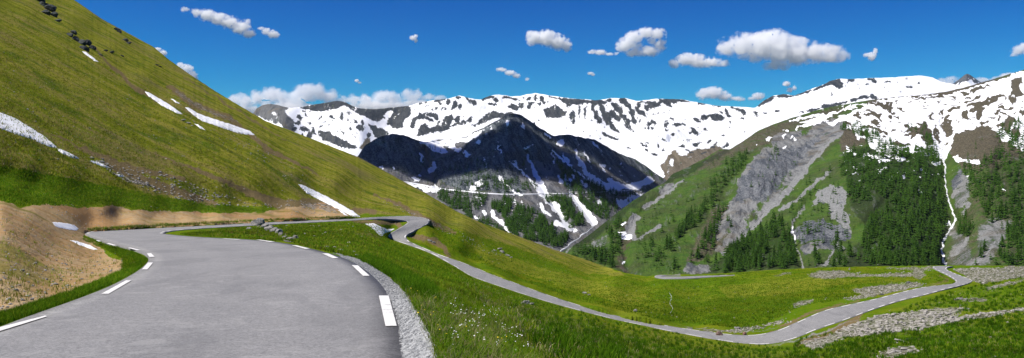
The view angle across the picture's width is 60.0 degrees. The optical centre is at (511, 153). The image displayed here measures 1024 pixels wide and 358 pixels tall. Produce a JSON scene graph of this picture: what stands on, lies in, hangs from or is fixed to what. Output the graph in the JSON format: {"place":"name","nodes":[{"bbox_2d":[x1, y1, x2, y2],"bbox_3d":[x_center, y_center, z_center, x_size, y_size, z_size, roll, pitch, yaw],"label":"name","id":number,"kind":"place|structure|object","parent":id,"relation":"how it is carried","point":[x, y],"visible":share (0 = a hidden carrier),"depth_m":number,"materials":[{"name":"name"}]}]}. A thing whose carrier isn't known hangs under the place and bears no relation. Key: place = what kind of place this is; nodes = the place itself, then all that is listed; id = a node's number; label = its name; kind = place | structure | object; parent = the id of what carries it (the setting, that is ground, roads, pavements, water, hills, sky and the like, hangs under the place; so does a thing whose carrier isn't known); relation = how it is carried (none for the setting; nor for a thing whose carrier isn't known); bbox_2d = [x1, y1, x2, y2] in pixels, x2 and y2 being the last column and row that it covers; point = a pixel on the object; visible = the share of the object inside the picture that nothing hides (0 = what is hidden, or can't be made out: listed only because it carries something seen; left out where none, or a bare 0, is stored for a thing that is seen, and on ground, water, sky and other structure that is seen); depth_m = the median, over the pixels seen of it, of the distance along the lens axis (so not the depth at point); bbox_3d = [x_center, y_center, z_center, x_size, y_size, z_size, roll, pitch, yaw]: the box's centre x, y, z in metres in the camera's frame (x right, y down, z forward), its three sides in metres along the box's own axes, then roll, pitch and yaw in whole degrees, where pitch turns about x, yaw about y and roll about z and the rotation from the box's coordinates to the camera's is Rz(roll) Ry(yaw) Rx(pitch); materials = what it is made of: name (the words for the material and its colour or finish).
{"place":"outdoors","nodes":[
{"label":"outdoors","id":0,"kind":"place"},
{"bbox_2d":[0,216,971,357],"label":"road","id":1,"kind":"structure","parent":0,"point":[177,296],"depth_m":17.35,"materials":[{"name":"grey asphalt"}]},
{"bbox_2d":[0,0,1023,357],"bbox_3d":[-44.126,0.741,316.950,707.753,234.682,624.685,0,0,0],"label":"hillside ground","id":2,"kind":"structure","parent":0,"point":[102,214],"depth_m":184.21,"materials":[{"name":"green plant"}]},
{"bbox_2d":[0,113,57,148],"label":"snow patch","id":3,"kind":"object","parent":2,"relation":"on","point":[8,122],"visible":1,"depth_m":121.21,"materials":[{"name":"white snow"}]},
{"bbox_2d":[41,9,50,14],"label":"rock crag","id":4,"kind":"structure","parent":2,"relation":"on","point":[45,11],"depth_m":298.80,"materials":[{"name":"grey stone"}]},
{"bbox_2d":[44,4,56,11],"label":"rock crag","id":5,"kind":"structure","parent":2,"relation":"on","point":[51,7],"depth_m":321.88,"materials":[{"name":"grey stone"}]},
{"bbox_2d":[51,11,57,17],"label":"rock crag","id":6,"kind":"structure","parent":2,"relation":"on","point":[54,14],"depth_m":306.27,"materials":[{"name":"grey stone"}]},
{"bbox_2d":[52,222,78,229],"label":"snow patch","id":7,"kind":"object","parent":2,"relation":"on","point":[66,225],"visible":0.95,"depth_m":66.73,"materials":[{"name":"white snow"}]},
{"bbox_2d":[58,149,78,158],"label":"snow patch","id":8,"kind":"object","parent":2,"relation":"on","point":[62,151],"visible":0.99,"depth_m":123.22,"materials":[{"name":"white snow"}]},
{"bbox_2d":[78,39,86,44],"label":"rock crag","id":9,"kind":"structure","parent":2,"relation":"on","point":[82,41],"depth_m":265.80,"materials":[{"name":"grey stone"}]},
{"bbox_2d":[79,46,89,51],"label":"rock crag","id":10,"kind":"structure","parent":2,"relation":"on","point":[85,48],"depth_m":253.31,"materials":[{"name":"grey stone"}]},
{"bbox_2d":[72,240,97,249],"bbox_3d":[-26.277,5.540,54.365,1.487,0.831,7.645,0,0,-27],"label":"snow patch","id":11,"kind":"object","parent":2,"relation":"on","point":[85,245],"visible":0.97,"depth_m":53.38,"materials":[{"name":"white snow"}]},
{"bbox_2d":[82,51,97,61],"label":"snow patch","id":12,"kind":"object","parent":2,"relation":"on","point":[87,54],"visible":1,"depth_m":243.28,"materials":[{"name":"white snow"}]},
{"bbox_2d":[91,160,109,167],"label":"snow patch","id":13,"kind":"object","parent":2,"relation":"on","point":[98,163],"visible":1,"depth_m":128.87,"materials":[{"name":"white snow"}]},
{"bbox_2d":[145,92,181,113],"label":"snow patch","id":14,"kind":"object","parent":2,"relation":"on","point":[162,102],"visible":1,"depth_m":229.50,"materials":[{"name":"white snow"}]},
{"bbox_2d":[185,107,253,134],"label":"snow patch","id":15,"kind":"object","parent":2,"relation":"on","point":[230,127],"visible":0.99,"depth_m":245.64,"materials":[{"name":"white snow"}]},
{"bbox_2d":[251,219,260,225],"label":"rock outcrop","id":16,"kind":"object","parent":2,"relation":"on","point":[256,222],"visible":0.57,"depth_m":122.11,"materials":[{"name":"grey stone"}]},
{"bbox_2d":[256,218,264,224],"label":"rock outcrop","id":17,"kind":"object","parent":2,"relation":"on","point":[262,220],"visible":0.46,"depth_m":122.93,"materials":[{"name":"grey stone"}]},
{"bbox_2d":[264,225,273,230],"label":"rock outcrop","id":18,"kind":"object","parent":2,"relation":"on","point":[269,227],"visible":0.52,"depth_m":97.42,"materials":[{"name":"grey stone"}]},
{"bbox_2d":[298,184,359,216],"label":"snow patch","id":19,"kind":"object","parent":2,"relation":"on","point":[329,201],"visible":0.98,"depth_m":214.13,"materials":[{"name":"white snow"}]},
{"bbox_2d":[366,223,393,235],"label":"snow patch","id":20,"kind":"object","parent":2,"relation":"on","point":[380,231],"visible":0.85,"depth_m":181.24,"materials":[{"name":"white snow"}]},
{"bbox_2d":[344,257,436,357],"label":"shoulder gravel","id":21,"kind":"structure","parent":2,"relation":"on","point":[416,347],"depth_m":12.80,"materials":[{"name":"grey gravel"}]},
{"bbox_2d":[450,303,540,349],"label":"white wildflowers","id":22,"kind":"object","parent":2,"relation":"on","point":[482,315],"visible":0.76,"depth_m":15.17,"materials":[{"name":"white plant"}]},
{"bbox_2d":[0,52,1023,357],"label":"scattered stones","id":23,"kind":"object","parent":2,"relation":"on","point":[606,286],"visible":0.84,"depth_m":140.66,"materials":[{"name":"grey stone"}]},
{"bbox_2d":[522,300,533,304],"bbox_3d":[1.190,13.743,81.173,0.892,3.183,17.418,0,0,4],"label":"boulder","id":24,"kind":"object","parent":2,"relation":"on","point":[526,302],"visible":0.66,"depth_m":81.55,"materials":[{"name":"grey stone"}]},
{"bbox_2d":[357,113,666,251],"bbox_3d":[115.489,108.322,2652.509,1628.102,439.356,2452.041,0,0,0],"label":"crag mountain","id":25,"kind":"structure","parent":0,"point":[608,167],"depth_m":2225.68,"materials":[{"name":"grey stone"}]},
{"bbox_2d":[404,181,639,194],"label":"valley road","id":26,"kind":"structure","parent":0,"point":[506,194],"depth_m":1995.85,"materials":[{"name":"grey asphalt"}]},
{"bbox_2d":[75,0,1023,112],"label":"sky","id":27,"kind":"structure","parent":0,"point":[368,54],"materials":[{"name":"blue"}]},
{"bbox_2d":[560,225,594,251],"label":"river","id":28,"kind":"structure","parent":0,"point":[576,239],"depth_m":1697.29,"materials":[{"name":"white liquid"}]},
{"bbox_2d":[253,76,970,179],"bbox_3d":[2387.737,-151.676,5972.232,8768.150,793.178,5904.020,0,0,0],"label":"snowy range","id":29,"kind":"structure","parent":0,"point":[665,139],"depth_m":4657.66,"materials":[{"name":"white snow"}]},
{"bbox_2d":[655,274,734,278],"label":"road","id":30,"kind":"structure","parent":0,"point":[677,276],"depth_m":292.92,"materials":[{"name":"grey asphalt"}]},
{"bbox_2d":[563,70,1023,275],"bbox_3d":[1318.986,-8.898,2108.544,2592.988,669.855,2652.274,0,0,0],"label":"mountain","id":31,"kind":"structure","parent":0,"point":[816,140],"depth_m":1325.67,"materials":[{"name":"green plant"}]},
{"bbox_2d":[591,247,598,258],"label":"conifer tree","id":32,"kind":"object","parent":31,"relation":"on","point":[594,256],"visible":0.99,"depth_m":1111.29,"materials":[{"name":"green plant"}]},
{"bbox_2d":[597,250,603,263],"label":"conifer tree","id":33,"kind":"object","parent":31,"relation":"on","point":[600,260],"visible":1,"depth_m":1091.01,"materials":[{"name":"green plant"}]},
{"bbox_2d":[694,246,700,257],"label":"conifer tree","id":34,"kind":"object","parent":31,"relation":"on","point":[697,253],"visible":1,"depth_m":1087.12,"materials":[{"name":"green plant"}]},
{"bbox_2d":[373,116,1023,272],"bbox_3d":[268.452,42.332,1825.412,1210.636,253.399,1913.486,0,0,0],"label":"conifer forest","id":35,"kind":"object","parent":31,"relation":"on","point":[546,231],"visible":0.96,"depth_m":1271.53,"materials":[{"name":"green plant"}]},
{"bbox_2d":[721,260,729,271],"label":"conifer tree","id":36,"kind":"object","parent":31,"relation":"on","point":[726,269],"visible":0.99,"depth_m":1000.49,"materials":[{"name":"green plant"}]},
{"bbox_2d":[734,256,742,270],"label":"conifer tree","id":37,"kind":"object","parent":31,"relation":"on","point":[738,262],"visible":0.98,"depth_m":992.69,"materials":[{"name":"green plant"}]},
{"bbox_2d":[738,242,742,255],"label":"conifer tree","id":38,"kind":"object","parent":31,"relation":"on","point":[740,248],"visible":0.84,"depth_m":1060.09,"materials":[{"name":"green plant"}]},
{"bbox_2d":[741,240,746,253],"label":"conifer tree","id":39,"kind":"object","parent":31,"relation":"on","point":[743,246],"visible":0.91,"depth_m":1062.51,"materials":[{"name":"green plant"}]},
{"bbox_2d":[757,251,762,265],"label":"conifer tree","id":40,"kind":"object","parent":31,"relation":"on","point":[760,259],"visible":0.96,"depth_m":994.94,"materials":[{"name":"green plant"}]},
{"bbox_2d":[771,255,775,266],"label":"conifer tree","id":41,"kind":"object","parent":31,"relation":"on","point":[773,262],"visible":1,"depth_m":983.05,"materials":[{"name":"green plant"}]},
{"bbox_2d":[772,225,777,236],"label":"conifer tree","id":42,"kind":"object","parent":31,"relation":"on","point":[774,233],"visible":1,"depth_m":1100.56,"materials":[{"name":"green plant"}]},
{"bbox_2d":[777,254,782,266],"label":"conifer tree","id":43,"kind":"object","parent":31,"relation":"on","point":[780,262],"visible":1,"depth_m":969.64,"materials":[{"name":"green plant"}]},
{"bbox_2d":[781,258,787,267],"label":"conifer tree","id":44,"kind":"object","parent":31,"relation":"on","point":[784,262],"visible":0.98,"depth_m":963.37,"materials":[{"name":"green plant"}]},
{"bbox_2d":[785,240,790,252],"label":"conifer tree","id":45,"kind":"object","parent":31,"relation":"on","point":[787,244],"visible":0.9,"depth_m":1025.18,"materials":[{"name":"green plant"}]},
{"bbox_2d":[788,250,794,264],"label":"conifer tree","id":46,"kind":"object","parent":31,"relation":"on","point":[790,261],"visible":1,"depth_m":974.43,"materials":[{"name":"green plant"}]},
{"bbox_2d":[816,251,822,262],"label":"conifer tree","id":47,"kind":"object","parent":31,"relation":"on","point":[819,260],"visible":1,"depth_m":958.64,"materials":[{"name":"green plant"}]},
{"bbox_2d":[830,253,836,266],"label":"conifer tree","id":48,"kind":"object","parent":31,"relation":"on","point":[833,264],"visible":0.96,"depth_m":934.63,"materials":[{"name":"green plant"}]},
{"bbox_2d":[832,237,837,250],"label":"conifer tree","id":49,"kind":"object","parent":31,"relation":"on","point":[835,245],"visible":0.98,"depth_m":1001.59,"materials":[{"name":"green plant"}]},
{"bbox_2d":[836,250,842,264],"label":"conifer tree","id":50,"kind":"object","parent":31,"relation":"on","point":[839,259],"visible":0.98,"depth_m":946.04,"materials":[{"name":"green plant"}]},
{"bbox_2d":[840,254,847,266],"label":"conifer tree","id":51,"kind":"object","parent":31,"relation":"on","point":[844,264],"visible":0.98,"depth_m":931.17,"materials":[{"name":"green plant"}]},
{"bbox_2d":[847,242,854,255],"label":"conifer tree","id":52,"kind":"object","parent":31,"relation":"on","point":[850,250],"visible":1,"depth_m":971.95,"materials":[{"name":"green plant"}]},
{"bbox_2d":[859,233,866,246],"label":"conifer tree","id":53,"kind":"object","parent":31,"relation":"on","point":[863,242],"visible":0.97,"depth_m":994.48,"materials":[{"name":"green plant"}]},
{"bbox_2d":[866,231,874,242],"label":"conifer tree","id":54,"kind":"object","parent":31,"relation":"on","point":[870,238],"visible":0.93,"depth_m":1003.48,"materials":[{"name":"green plant"}]},
{"bbox_2d":[873,225,877,236],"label":"conifer tree","id":55,"kind":"object","parent":31,"relation":"on","point":[875,233],"visible":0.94,"depth_m":1020.10,"materials":[{"name":"green plant"}]},
{"bbox_2d":[877,238,882,249],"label":"conifer tree","id":56,"kind":"object","parent":31,"relation":"on","point":[880,243],"visible":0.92,"depth_m":972.52,"materials":[{"name":"green plant"}]},
{"bbox_2d":[879,249,885,263],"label":"conifer tree","id":57,"kind":"object","parent":31,"relation":"on","point":[883,259],"visible":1,"depth_m":930.07,"materials":[{"name":"green plant"}]},
{"bbox_2d":[884,198,890,210],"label":"conifer tree","id":58,"kind":"object","parent":31,"relation":"on","point":[887,206],"visible":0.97,"depth_m":1103.87,"materials":[{"name":"green plant"}]},
{"bbox_2d":[892,229,898,240],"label":"conifer tree","id":59,"kind":"object","parent":31,"relation":"on","point":[895,233],"visible":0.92,"depth_m":998.77,"materials":[{"name":"green plant"}]},
{"bbox_2d":[893,251,901,265],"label":"conifer tree","id":60,"kind":"object","parent":31,"relation":"on","point":[896,255],"visible":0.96,"depth_m":917.51,"materials":[{"name":"green plant"}]},
{"bbox_2d":[905,245,908,257],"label":"conifer tree","id":61,"kind":"object","parent":31,"relation":"on","point":[907,253],"visible":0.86,"depth_m":938.64,"materials":[{"name":"green plant"}]},
{"bbox_2d":[911,249,917,260],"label":"conifer tree","id":62,"kind":"object","parent":31,"relation":"on","point":[913,255],"visible":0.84,"depth_m":935.27,"materials":[{"name":"green plant"}]},
{"bbox_2d":[918,255,925,265],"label":"conifer tree","id":63,"kind":"object","parent":31,"relation":"on","point":[921,263],"visible":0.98,"depth_m":928.96,"materials":[{"name":"green plant"}]},
{"bbox_2d":[928,254,933,265],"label":"conifer tree","id":64,"kind":"object","parent":31,"relation":"on","point":[931,261],"visible":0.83,"depth_m":953.11,"materials":[{"name":"green plant"}]},
{"bbox_2d":[982,239,988,251],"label":"conifer tree","id":65,"kind":"object","parent":31,"relation":"on","point":[984,248],"visible":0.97,"depth_m":960.57,"materials":[{"name":"green plant"}]},
{"bbox_2d":[996,185,1001,195],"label":"conifer tree","id":66,"kind":"object","parent":31,"relation":"on","point":[999,193],"visible":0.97,"depth_m":1127.35,"materials":[{"name":"green plant"}]},
{"bbox_2d":[996,204,1002,217],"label":"conifer tree","id":67,"kind":"object","parent":31,"relation":"on","point":[999,211],"visible":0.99,"depth_m":1053.04,"materials":[{"name":"green plant"}]},
{"bbox_2d":[996,241,1002,255],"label":"conifer tree","id":68,"kind":"object","parent":31,"relation":"on","point":[999,250],"visible":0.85,"depth_m":934.37,"materials":[{"name":"green plant"}]},
{"bbox_2d":[997,234,1005,246],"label":"conifer tree","id":69,"kind":"object","parent":31,"relation":"on","point":[1002,242],"visible":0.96,"depth_m":962.63,"materials":[{"name":"green plant"}]},
{"bbox_2d":[1001,248,1006,260],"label":"conifer tree","id":70,"kind":"object","parent":31,"relation":"on","point":[1004,256],"visible":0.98,"depth_m":913.94,"materials":[{"name":"green plant"}]},
{"bbox_2d":[1002,200,1009,212],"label":"conifer tree","id":71,"kind":"object","parent":31,"relation":"on","point":[1006,208],"visible":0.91,"depth_m":1057.54,"materials":[{"name":"green plant"}]},
{"bbox_2d":[1009,201,1014,212],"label":"conifer tree","id":72,"kind":"object","parent":31,"relation":"on","point":[1011,208],"visible":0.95,"depth_m":1053.07,"materials":[{"name":"green plant"}]},
{"bbox_2d":[1010,253,1018,265],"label":"conifer tree","id":73,"kind":"object","parent":31,"relation":"on","point":[1013,261],"visible":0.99,"depth_m":896.53,"materials":[{"name":"green plant"}]},
{"bbox_2d":[1013,189,1018,199],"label":"conifer tree","id":74,"kind":"object","parent":31,"relation":"on","point":[1014,194],"visible":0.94,"depth_m":1092.92,"materials":[{"name":"green plant"}]},
{"bbox_2d":[1016,247,1022,259],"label":"conifer tree","id":75,"kind":"object","parent":31,"relation":"on","point":[1019,254],"visible":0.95,"depth_m":915.22,"materials":[{"name":"green plant"}]},
{"bbox_2d":[1019,221,1023,233],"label":"conifer tree","id":76,"kind":"object","parent":31,"relation":"on","point":[1021,227],"visible":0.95,"depth_m":987.10,"materials":[{"name":"green plant"}]},
{"bbox_2d":[938,116,956,264],"bbox_3d":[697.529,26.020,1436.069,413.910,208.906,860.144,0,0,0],"label":"mountain stream","id":77,"kind":"structure","parent":0,"point":[952,225],"depth_m":1252.02,"materials":[{"name":"white liquid"}]},
{"bbox_2d":[953,74,980,84],"bbox_3d":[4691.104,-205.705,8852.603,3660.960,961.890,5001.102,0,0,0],"label":"pointed summit","id":78,"kind":"structure","parent":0,"point":[966,79],"depth_m":7612.05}
]}

